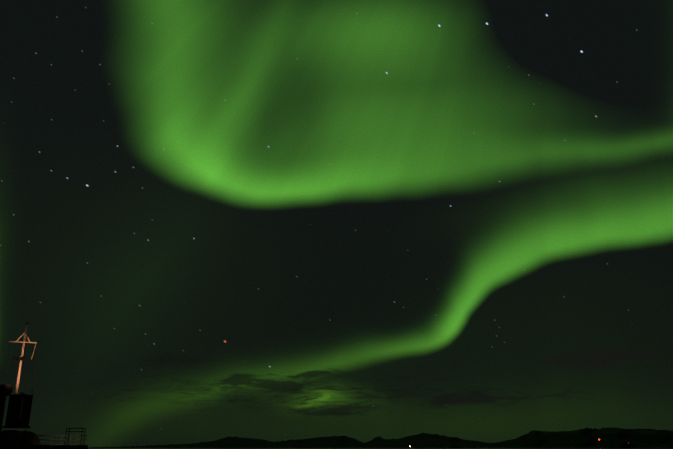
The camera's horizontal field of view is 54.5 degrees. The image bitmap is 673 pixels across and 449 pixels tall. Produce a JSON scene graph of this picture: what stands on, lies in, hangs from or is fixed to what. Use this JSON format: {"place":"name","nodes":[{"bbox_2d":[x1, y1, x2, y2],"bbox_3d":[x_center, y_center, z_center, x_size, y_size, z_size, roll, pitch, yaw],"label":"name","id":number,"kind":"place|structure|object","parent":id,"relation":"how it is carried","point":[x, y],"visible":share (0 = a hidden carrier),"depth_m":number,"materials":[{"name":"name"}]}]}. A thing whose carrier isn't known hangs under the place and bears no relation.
{"place":"outdoors","nodes":[
{"label":"outdoors","id":0,"kind":"place"},
{"bbox_2d":[7,322,36,394],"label":"ship mast","id":1,"kind":"object","parent":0,"point":[22,358],"visible":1,"depth_m":68.34,"materials":[{"name":"white paint"}]},
{"bbox_2d":[64,428,85,444],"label":"ladder cage frame","id":2,"kind":"object","parent":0,"point":[69,431],"visible":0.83,"depth_m":65.04,"materials":[{"name":"metal"}]},
{"bbox_2d":[0,0,672,446],"label":"sky","id":3,"kind":"structure","parent":0,"point":[361,220],"materials":[{"name":"green"}]},
{"bbox_2d":[88,427,672,447],"bbox_3d":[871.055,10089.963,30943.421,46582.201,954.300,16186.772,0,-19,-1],"label":"mountains","id":4,"kind":"structure","parent":0,"point":[612,437],"depth_m":26643.38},
{"bbox_2d":[88,448,672,448],"bbox_3d":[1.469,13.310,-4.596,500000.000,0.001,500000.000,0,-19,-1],"label":"sea","id":5,"kind":"structure","parent":0,"point":[380,448],"depth_m":11178.12,"materials":[{"name":"black liquid"}]},
{"bbox_2d":[0,445,87,448],"bbox_3d":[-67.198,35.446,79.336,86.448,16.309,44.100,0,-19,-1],"label":"ship deck","id":6,"kind":"structure","parent":5,"relation":"on","point":[43,446],"depth_m":61.80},
{"bbox_2d":[0,384,12,432],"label":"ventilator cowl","id":7,"kind":"object","parent":6,"relation":"on","point":[6,390],"visible":1,"depth_m":63.88,"materials":[{"name":"metal"}]},
{"bbox_2d":[2,387,33,427],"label":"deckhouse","id":8,"kind":"object","parent":6,"relation":"on","point":[19,410],"depth_m":66.72,"materials":[{"name":"paint"}]},
{"bbox_2d":[0,429,39,444],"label":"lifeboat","id":9,"kind":"object","parent":6,"relation":"on","point":[13,437],"visible":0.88,"depth_m":62.79,"materials":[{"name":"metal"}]},
{"bbox_2d":[38,435,86,444],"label":"ship railing","id":10,"kind":"object","parent":6,"relation":"on","point":[61,439],"visible":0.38,"depth_m":65.87,"materials":[{"name":"black metal"}]}
]}

